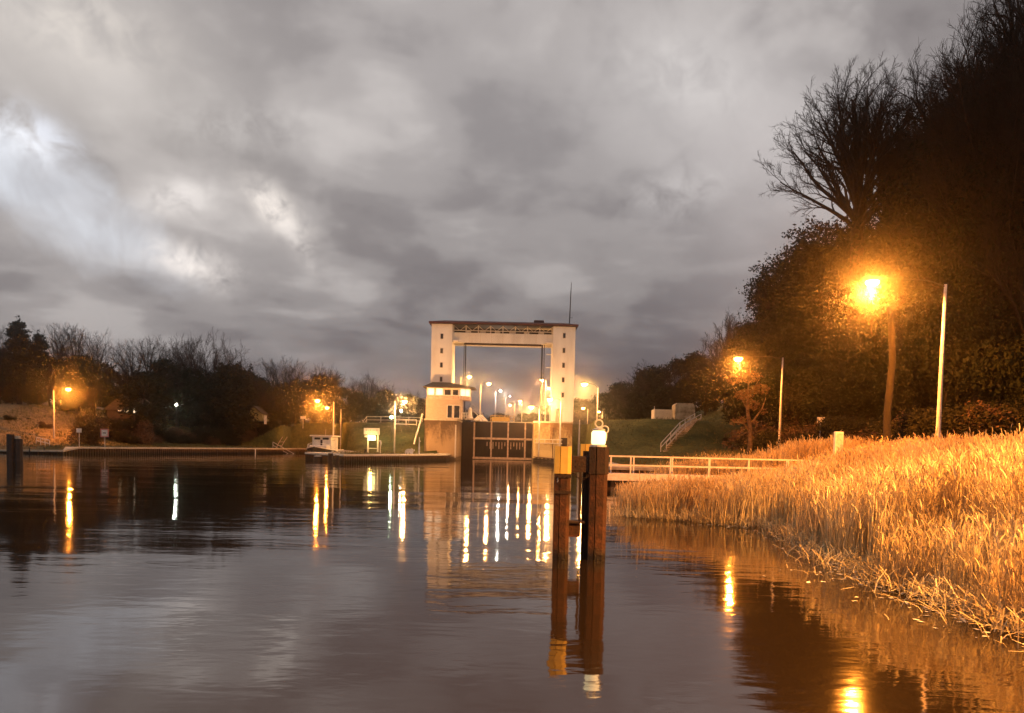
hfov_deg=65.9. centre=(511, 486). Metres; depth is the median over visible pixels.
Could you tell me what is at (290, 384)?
bare tree
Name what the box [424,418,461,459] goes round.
lock wall
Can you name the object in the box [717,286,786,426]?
ivy covered tree
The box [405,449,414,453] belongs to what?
mooring block
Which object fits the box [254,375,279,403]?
ivy covered tree
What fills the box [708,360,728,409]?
ivy covered tree
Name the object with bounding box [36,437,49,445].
bench
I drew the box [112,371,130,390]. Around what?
ivy covered tree
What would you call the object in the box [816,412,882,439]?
bush
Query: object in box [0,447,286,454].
quay wall
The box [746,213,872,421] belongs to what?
ivy covered tree
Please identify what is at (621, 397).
bare tree
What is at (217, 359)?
bare tree
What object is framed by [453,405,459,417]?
window
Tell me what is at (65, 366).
ivy covered tree
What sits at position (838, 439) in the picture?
cable cabinet
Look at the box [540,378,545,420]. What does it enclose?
street lamp
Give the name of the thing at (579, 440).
street lamp
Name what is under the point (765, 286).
ivy covered tree
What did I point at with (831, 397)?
ivy covered tree
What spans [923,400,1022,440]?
bush
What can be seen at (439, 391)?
window
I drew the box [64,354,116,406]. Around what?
ivy covered tree
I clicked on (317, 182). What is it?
sky
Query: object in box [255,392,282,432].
spruce tree
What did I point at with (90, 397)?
bare tree
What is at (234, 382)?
ivy covered tree
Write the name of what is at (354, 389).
bare tree
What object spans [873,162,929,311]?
bare tree
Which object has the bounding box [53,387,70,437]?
street lamp
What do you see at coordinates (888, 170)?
bare tree
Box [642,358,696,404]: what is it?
ivy covered tree
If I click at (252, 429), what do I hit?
ivy covered tree
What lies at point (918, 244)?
bare tree
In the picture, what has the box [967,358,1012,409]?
ivy covered tree
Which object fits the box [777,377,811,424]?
ivy covered tree
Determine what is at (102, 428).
bush
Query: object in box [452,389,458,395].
window
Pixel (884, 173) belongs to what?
bare tree
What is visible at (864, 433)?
bush
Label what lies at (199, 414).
ivy covered tree
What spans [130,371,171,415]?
ivy covered tree
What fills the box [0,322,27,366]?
bare tree
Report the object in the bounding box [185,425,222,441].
bush
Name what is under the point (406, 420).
quay railing
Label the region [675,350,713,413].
ivy covered tree
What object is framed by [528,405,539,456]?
street lamp
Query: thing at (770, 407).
ivy covered tree
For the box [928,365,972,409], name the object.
ivy covered tree
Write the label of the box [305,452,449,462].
quay wall
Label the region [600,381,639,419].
ivy covered tree
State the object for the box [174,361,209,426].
bare tree
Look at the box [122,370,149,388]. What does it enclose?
ivy covered tree
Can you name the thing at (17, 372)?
pine tree
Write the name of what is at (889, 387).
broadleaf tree
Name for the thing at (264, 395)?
bare tree
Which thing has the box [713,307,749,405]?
bare tree
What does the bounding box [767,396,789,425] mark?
ivy covered tree
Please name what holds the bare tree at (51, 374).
on the ground at (298, 436)
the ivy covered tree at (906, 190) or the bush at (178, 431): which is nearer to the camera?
the ivy covered tree at (906, 190)
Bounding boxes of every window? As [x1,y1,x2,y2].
[428,388,434,394]
[436,388,442,394]
[444,389,450,395]
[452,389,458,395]
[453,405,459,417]
[461,389,469,395]
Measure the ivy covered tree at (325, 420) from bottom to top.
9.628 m
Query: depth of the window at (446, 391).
127.69 m
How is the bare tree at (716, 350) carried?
on the ground at (298, 436)
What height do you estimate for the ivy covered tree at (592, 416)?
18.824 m
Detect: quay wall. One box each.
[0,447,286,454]
[287,448,358,452]
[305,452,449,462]
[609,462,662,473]
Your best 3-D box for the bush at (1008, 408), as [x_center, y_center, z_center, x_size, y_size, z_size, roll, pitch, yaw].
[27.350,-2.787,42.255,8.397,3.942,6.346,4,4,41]
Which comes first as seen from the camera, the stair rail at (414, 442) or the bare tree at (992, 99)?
the bare tree at (992, 99)
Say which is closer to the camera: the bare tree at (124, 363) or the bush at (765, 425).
the bush at (765, 425)
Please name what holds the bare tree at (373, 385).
on the ground at (298, 436)
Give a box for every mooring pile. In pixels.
[328,452,332,463]
[335,454,338,462]
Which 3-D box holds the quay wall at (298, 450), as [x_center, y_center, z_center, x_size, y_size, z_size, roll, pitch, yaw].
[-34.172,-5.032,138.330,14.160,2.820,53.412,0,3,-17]
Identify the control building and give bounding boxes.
[423,382,483,421]
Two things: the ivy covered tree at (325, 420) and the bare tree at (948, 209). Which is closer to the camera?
the bare tree at (948, 209)
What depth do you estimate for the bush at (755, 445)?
73.33 m
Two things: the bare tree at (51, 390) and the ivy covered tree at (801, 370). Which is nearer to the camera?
the ivy covered tree at (801, 370)
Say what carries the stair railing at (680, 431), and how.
on the slope steps
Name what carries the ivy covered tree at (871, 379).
on the ground at (298, 436)
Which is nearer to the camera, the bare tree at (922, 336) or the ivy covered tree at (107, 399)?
the bare tree at (922, 336)
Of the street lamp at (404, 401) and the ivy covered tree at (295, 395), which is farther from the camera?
the ivy covered tree at (295, 395)
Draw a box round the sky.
[0,0,1021,422]
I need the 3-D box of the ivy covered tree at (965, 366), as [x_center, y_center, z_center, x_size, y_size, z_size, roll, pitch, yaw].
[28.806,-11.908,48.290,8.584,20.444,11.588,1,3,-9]
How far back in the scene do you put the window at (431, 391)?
127.69 m
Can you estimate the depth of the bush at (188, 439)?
139.55 m
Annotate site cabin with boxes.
[651,406,671,418]
[672,403,694,419]
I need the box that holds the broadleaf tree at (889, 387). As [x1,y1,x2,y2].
[841,265,918,444]
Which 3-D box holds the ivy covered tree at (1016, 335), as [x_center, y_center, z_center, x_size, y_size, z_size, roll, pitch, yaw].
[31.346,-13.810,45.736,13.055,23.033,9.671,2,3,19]
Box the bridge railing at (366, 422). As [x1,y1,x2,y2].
[273,416,422,453]
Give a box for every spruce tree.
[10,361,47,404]
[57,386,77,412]
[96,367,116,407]
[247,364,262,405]
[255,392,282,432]
[273,382,290,425]
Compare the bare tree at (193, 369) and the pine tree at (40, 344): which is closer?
the pine tree at (40, 344)
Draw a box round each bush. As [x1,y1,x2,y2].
[2,415,17,420]
[38,421,52,428]
[66,412,111,445]
[73,418,117,434]
[79,415,136,437]
[109,417,140,437]
[109,420,156,444]
[113,428,140,443]
[155,424,176,437]
[158,433,185,443]
[170,425,195,438]
[178,434,202,444]
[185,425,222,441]
[201,436,221,444]
[210,429,240,443]
[224,437,243,445]
[721,411,808,451]
[734,428,781,452]
[754,424,812,450]
[776,421,823,447]
[783,415,882,445]
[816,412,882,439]
[833,410,923,441]
[861,407,972,442]
[891,403,978,439]
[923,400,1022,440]
[928,398,1023,439]
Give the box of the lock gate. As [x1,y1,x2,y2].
[461,415,531,460]
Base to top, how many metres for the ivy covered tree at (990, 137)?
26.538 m
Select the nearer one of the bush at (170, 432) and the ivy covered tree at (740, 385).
the ivy covered tree at (740, 385)
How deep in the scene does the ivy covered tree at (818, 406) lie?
68.71 m
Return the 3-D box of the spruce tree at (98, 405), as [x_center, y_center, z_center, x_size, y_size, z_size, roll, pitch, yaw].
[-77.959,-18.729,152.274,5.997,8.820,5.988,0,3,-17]
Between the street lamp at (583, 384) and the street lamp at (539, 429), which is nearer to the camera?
the street lamp at (583, 384)
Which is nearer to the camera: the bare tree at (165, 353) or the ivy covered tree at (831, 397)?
the ivy covered tree at (831, 397)
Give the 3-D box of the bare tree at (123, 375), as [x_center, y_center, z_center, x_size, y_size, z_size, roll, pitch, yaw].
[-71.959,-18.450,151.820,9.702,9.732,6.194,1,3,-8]
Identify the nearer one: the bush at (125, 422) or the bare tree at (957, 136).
the bare tree at (957, 136)
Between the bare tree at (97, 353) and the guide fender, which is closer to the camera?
the guide fender
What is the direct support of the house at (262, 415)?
on the ground at (298, 436)
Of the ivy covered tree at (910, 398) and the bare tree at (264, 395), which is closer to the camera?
the ivy covered tree at (910, 398)
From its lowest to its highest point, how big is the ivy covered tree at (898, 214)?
25.923 m
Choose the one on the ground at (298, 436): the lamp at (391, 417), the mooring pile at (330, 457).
the lamp at (391, 417)
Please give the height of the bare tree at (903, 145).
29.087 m
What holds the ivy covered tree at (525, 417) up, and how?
on the ground at (298, 436)
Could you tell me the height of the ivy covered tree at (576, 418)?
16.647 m
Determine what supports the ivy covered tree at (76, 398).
on the ground at (298, 436)
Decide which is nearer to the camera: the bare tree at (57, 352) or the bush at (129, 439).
the bush at (129, 439)
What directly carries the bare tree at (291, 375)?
on the ground at (298, 436)
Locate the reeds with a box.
[607,423,1023,651]
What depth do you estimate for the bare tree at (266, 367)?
188.32 m
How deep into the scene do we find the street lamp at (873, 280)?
37.60 m
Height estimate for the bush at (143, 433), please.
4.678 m
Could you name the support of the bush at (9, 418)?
on the ground at (298, 436)
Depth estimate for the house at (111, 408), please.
130.12 m
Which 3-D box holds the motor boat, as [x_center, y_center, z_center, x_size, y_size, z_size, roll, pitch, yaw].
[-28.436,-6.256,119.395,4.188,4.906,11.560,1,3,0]
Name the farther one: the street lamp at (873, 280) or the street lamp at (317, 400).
the street lamp at (317, 400)
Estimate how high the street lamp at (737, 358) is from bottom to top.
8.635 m
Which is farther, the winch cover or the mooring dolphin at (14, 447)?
the winch cover
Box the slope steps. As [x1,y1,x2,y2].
[663,419,700,451]
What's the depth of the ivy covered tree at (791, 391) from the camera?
72.59 m
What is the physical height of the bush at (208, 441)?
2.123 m
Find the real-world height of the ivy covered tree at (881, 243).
21.248 m
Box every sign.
[76,428,81,446]
[100,429,108,437]
[364,428,379,452]
[817,417,824,435]
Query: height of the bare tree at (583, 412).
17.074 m
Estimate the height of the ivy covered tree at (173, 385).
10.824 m
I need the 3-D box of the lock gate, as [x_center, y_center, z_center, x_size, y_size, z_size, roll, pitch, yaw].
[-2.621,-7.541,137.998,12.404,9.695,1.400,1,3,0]
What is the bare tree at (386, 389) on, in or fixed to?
on the ground at (298, 436)
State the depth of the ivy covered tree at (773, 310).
78.84 m
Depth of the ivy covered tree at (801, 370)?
66.69 m
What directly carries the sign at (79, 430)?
on the quay wall at (120, 450)
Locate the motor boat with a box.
[306,433,343,451]
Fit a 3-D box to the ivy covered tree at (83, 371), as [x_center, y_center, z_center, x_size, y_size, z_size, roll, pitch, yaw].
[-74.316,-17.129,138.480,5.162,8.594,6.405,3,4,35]
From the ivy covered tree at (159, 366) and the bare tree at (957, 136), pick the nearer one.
the bare tree at (957, 136)
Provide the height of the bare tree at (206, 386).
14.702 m
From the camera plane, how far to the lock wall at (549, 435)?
127.73 m
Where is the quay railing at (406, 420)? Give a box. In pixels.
[395,419,416,425]
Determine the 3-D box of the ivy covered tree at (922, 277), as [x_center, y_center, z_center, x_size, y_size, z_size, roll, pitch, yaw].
[31.962,-15.998,51.840,13.735,26.329,12.733,3,3,25]
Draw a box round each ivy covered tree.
[0,387,11,403]
[4,384,15,403]
[15,355,64,402]
[29,383,50,404]
[51,356,98,399]
[52,362,68,396]
[63,377,97,410]
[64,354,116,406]
[71,365,103,410]
[95,381,117,415]
[109,374,180,434]
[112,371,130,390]
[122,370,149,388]
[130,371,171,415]
[141,358,208,426]
[152,372,181,420]
[178,372,229,430]
[205,360,261,435]
[236,400,261,437]
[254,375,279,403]
[274,382,300,425]
[279,379,317,422]
[293,384,331,421]
[308,397,337,422]
[309,371,339,422]
[332,387,367,423]
[351,397,371,421]
[361,400,381,422]
[367,395,387,422]
[370,389,404,422]
[399,394,426,422]
[461,413,476,421]
[487,412,506,421]
[517,412,535,421]
[527,412,538,421]
[538,404,549,420]
[573,397,594,424]
[575,399,598,424]
[586,392,605,420]
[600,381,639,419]
[620,392,647,419]
[629,367,655,414]
[640,386,673,418]
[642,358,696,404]
[667,381,697,413]
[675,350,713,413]
[683,374,721,414]
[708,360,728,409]
[714,252,792,418]
[714,358,755,430]
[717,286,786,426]
[721,319,756,380]
[724,330,775,428]
[736,241,832,428]
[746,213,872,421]
[750,299,800,422]
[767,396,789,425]
[769,288,817,425]
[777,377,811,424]
[787,264,848,423]
[788,196,891,412]
[808,362,832,424]
[809,192,894,409]
[819,242,903,411]
[819,315,897,421]
[823,138,935,400]
[837,168,946,408]
[838,223,937,405]
[861,377,894,428]
[863,92,961,409]
[873,320,943,421]
[877,122,1020,418]
[880,57,995,362]
[882,52,1016,368]
[885,126,1023,404]
[891,368,936,419]
[923,86,1023,384]
[925,55,1023,299]
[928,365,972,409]
[937,118,1023,403]
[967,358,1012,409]
[997,369,1023,422]
[1000,303,1023,377]
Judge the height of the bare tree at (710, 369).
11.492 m
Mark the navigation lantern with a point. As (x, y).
(598, 436)
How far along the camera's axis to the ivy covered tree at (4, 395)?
140.75 m
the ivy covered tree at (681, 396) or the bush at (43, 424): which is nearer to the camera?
the bush at (43, 424)
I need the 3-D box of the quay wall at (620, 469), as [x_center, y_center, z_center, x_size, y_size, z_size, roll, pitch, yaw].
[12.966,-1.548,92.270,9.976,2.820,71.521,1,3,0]
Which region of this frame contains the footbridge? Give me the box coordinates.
[607,455,802,488]
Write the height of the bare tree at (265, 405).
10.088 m
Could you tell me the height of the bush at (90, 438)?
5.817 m
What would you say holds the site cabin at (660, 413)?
on the ground at (298, 436)
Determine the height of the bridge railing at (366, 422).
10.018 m
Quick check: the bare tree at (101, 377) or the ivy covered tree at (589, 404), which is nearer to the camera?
the bare tree at (101, 377)
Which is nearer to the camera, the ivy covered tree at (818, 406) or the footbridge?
the footbridge
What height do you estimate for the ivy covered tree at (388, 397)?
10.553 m
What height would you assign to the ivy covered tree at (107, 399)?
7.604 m
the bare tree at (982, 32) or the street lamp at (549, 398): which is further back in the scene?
the street lamp at (549, 398)
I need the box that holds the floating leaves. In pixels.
[708,524,1023,643]
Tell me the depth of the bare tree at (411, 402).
224.20 m
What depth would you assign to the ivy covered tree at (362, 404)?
200.28 m
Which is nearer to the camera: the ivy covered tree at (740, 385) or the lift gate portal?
the ivy covered tree at (740, 385)
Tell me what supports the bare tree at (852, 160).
on the ground at (298, 436)
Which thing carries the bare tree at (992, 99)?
on the ground at (298, 436)
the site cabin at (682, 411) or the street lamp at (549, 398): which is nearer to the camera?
the site cabin at (682, 411)
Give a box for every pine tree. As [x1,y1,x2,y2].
[0,315,49,403]
[21,330,61,404]
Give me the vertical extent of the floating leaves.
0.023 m
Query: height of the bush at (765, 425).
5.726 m
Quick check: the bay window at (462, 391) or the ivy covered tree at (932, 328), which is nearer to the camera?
the ivy covered tree at (932, 328)
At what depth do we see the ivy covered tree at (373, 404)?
199.25 m
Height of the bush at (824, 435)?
3.475 m
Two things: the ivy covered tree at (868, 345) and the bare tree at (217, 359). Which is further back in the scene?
the bare tree at (217, 359)
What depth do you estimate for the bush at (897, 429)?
47.72 m
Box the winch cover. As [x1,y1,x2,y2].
[465,407,474,419]
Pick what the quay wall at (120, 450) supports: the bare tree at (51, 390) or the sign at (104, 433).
the sign at (104, 433)
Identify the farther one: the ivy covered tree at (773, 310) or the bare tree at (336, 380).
the bare tree at (336, 380)
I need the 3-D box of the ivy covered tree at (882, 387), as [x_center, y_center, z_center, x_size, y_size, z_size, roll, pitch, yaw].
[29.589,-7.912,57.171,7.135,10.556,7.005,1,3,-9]
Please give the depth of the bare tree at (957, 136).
46.98 m
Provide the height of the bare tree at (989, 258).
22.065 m
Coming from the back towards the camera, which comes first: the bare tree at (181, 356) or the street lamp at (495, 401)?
the street lamp at (495, 401)
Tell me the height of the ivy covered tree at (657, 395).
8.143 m
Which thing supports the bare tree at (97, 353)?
on the ground at (298, 436)
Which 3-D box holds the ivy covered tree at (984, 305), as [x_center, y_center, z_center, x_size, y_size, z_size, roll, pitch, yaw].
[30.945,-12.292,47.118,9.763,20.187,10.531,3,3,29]
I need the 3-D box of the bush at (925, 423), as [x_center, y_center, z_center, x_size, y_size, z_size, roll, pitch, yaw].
[25.736,-2.921,46.442,8.184,3.842,6.185,0,3,-19]
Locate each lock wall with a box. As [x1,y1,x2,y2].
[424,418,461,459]
[532,421,572,460]
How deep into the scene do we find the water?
12.62 m
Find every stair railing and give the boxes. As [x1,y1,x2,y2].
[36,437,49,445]
[660,413,694,451]
[666,414,701,449]
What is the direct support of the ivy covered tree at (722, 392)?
on the ground at (298, 436)
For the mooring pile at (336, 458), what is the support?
in the water
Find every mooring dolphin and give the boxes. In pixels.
[6,434,22,460]
[552,444,608,560]
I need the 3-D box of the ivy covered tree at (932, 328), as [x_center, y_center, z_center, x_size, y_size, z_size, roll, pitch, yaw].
[29.104,-12.550,51.333,10.570,21.856,11.402,1,3,-11]
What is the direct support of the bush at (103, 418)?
on the ground at (298, 436)
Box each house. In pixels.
[103,395,152,433]
[249,406,268,423]
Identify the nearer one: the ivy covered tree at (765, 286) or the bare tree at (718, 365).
the ivy covered tree at (765, 286)
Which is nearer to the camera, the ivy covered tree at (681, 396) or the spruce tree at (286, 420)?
the ivy covered tree at (681, 396)
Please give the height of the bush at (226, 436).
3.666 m
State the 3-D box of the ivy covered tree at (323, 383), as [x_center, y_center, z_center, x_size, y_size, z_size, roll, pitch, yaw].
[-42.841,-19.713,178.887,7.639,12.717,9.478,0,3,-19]
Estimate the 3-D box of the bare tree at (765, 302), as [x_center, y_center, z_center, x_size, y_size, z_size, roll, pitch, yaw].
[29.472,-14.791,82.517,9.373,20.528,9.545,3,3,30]
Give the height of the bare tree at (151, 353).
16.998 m
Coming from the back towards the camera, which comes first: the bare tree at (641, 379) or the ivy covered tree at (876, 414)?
the bare tree at (641, 379)
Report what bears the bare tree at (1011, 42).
on the ground at (298, 436)
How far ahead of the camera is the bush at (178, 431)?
141.13 m
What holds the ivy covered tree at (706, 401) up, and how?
on the ground at (298, 436)
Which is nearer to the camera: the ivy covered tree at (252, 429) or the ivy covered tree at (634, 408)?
the ivy covered tree at (634, 408)
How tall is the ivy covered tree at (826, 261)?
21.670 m
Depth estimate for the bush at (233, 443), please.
148.95 m
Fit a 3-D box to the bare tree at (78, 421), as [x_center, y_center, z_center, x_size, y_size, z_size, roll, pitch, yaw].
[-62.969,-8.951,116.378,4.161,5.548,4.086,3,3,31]
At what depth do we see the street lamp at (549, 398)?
112.56 m
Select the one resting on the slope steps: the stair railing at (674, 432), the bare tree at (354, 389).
the stair railing at (674, 432)
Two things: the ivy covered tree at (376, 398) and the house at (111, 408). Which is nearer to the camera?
the house at (111, 408)
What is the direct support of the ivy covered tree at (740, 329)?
on the ground at (298, 436)
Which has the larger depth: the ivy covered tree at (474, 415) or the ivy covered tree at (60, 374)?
the ivy covered tree at (474, 415)
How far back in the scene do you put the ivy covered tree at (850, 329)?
61.43 m
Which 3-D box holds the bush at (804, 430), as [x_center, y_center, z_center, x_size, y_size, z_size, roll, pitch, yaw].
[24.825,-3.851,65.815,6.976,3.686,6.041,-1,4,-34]
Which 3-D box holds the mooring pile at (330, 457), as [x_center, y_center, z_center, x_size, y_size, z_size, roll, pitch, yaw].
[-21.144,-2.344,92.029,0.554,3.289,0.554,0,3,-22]
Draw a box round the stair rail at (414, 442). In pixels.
[413,414,422,444]
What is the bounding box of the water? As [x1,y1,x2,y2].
[0,453,1023,712]
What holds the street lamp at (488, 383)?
on the ground at (298, 436)
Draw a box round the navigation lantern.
[590,419,608,446]
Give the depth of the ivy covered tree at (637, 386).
167.59 m
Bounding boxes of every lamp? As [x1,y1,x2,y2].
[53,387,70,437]
[314,399,333,435]
[325,406,340,448]
[390,416,392,440]
[393,399,406,452]
[480,382,490,414]
[495,389,501,416]
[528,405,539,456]
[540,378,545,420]
[547,397,560,445]
[578,420,579,455]
[581,382,597,419]
[733,355,783,450]
[862,275,946,440]
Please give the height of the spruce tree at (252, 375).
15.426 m
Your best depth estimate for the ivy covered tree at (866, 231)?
62.37 m
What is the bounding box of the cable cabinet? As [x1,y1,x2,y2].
[833,432,843,453]
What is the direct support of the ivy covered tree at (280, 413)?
on the ground at (298, 436)
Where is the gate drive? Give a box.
[473,415,487,421]
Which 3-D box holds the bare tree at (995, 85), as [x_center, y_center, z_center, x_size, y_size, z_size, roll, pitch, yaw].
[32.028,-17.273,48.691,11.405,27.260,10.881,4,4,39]
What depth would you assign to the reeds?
18.55 m
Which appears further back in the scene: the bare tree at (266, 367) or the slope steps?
the bare tree at (266, 367)
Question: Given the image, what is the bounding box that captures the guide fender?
[533,456,553,463]
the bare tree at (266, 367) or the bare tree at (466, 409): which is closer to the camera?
the bare tree at (266, 367)
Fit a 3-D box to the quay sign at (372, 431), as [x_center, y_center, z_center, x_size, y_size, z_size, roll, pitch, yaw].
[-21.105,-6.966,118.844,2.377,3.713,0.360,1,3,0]
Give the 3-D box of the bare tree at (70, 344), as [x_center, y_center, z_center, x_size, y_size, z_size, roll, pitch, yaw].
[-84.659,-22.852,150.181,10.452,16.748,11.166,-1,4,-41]
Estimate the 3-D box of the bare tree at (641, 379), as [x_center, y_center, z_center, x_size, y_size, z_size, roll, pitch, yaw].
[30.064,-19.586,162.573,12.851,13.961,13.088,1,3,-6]
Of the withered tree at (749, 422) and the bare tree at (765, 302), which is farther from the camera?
the bare tree at (765, 302)
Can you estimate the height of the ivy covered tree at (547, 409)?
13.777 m
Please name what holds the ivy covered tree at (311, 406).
on the ground at (298, 436)
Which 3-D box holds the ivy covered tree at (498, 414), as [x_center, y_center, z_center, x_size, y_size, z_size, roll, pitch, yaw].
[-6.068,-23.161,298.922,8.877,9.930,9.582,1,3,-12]
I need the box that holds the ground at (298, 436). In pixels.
[0,400,934,467]
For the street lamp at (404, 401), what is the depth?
120.59 m
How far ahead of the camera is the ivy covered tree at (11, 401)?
145.91 m
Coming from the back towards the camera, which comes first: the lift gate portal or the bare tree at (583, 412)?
the bare tree at (583, 412)
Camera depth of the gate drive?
136.61 m
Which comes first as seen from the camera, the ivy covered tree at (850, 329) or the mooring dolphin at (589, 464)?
the mooring dolphin at (589, 464)
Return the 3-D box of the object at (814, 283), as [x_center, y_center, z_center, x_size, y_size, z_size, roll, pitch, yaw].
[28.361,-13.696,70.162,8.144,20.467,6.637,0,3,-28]
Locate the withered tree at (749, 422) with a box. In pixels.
[723,366,770,454]
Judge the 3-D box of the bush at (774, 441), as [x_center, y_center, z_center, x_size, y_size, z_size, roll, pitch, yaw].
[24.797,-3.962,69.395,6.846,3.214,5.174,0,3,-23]
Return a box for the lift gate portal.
[429,282,578,421]
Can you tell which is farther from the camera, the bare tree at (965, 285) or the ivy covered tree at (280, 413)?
the ivy covered tree at (280, 413)
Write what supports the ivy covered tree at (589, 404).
on the ground at (298, 436)
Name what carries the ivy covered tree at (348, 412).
on the ground at (298, 436)
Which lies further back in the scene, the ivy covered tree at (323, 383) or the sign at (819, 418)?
the ivy covered tree at (323, 383)
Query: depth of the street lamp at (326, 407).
151.57 m
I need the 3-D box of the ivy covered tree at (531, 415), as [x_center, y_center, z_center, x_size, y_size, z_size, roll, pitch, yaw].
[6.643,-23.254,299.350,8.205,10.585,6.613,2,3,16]
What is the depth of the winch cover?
130.23 m
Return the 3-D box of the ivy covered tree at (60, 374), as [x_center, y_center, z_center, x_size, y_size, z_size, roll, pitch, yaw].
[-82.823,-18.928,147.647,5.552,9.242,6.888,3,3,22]
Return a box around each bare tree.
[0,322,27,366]
[29,323,82,405]
[36,362,64,405]
[40,380,68,405]
[46,321,97,362]
[69,410,102,443]
[73,326,130,378]
[76,383,108,416]
[93,365,120,387]
[109,338,146,374]
[114,365,137,385]
[123,334,173,373]
[148,334,192,420]
[165,325,262,432]
[166,335,225,426]
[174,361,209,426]
[188,370,249,430]
[247,394,280,437]
[253,357,291,387]
[257,382,288,411]
[274,356,310,426]
[284,376,298,424]
[289,362,340,422]
[328,368,348,422]
[340,377,369,402]
[348,374,393,401]
[370,383,399,406]
[396,388,423,418]
[463,405,476,421]
[574,396,599,421]
[604,378,633,418]
[627,358,679,396]
[659,355,711,395]
[683,356,723,391]
[689,340,731,383]
[692,331,729,411]
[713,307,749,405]
[748,250,796,360]
[754,52,935,419]
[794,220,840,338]
[830,57,946,225]
[859,95,955,223]
[870,29,996,177]
[871,1,1023,296]
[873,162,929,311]
[880,4,1023,170]
[880,46,1023,399]
[903,313,947,408]
[911,86,1021,403]
[920,0,1023,390]
[927,177,1019,320]
[940,67,1023,405]
[943,22,1023,135]
[947,33,1023,252]
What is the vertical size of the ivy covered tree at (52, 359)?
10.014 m
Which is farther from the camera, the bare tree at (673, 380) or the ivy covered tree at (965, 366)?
the bare tree at (673, 380)
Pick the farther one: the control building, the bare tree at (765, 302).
the control building
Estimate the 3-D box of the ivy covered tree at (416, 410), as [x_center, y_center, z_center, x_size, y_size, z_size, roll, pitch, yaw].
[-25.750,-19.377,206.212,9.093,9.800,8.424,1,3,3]
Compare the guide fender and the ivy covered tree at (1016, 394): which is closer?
the ivy covered tree at (1016, 394)
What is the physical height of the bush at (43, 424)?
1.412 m
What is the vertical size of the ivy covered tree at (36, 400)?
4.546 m
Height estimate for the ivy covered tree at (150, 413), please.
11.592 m
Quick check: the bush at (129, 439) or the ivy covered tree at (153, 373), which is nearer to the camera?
the bush at (129, 439)
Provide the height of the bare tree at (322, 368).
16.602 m
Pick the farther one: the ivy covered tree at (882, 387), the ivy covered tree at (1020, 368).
the ivy covered tree at (882, 387)

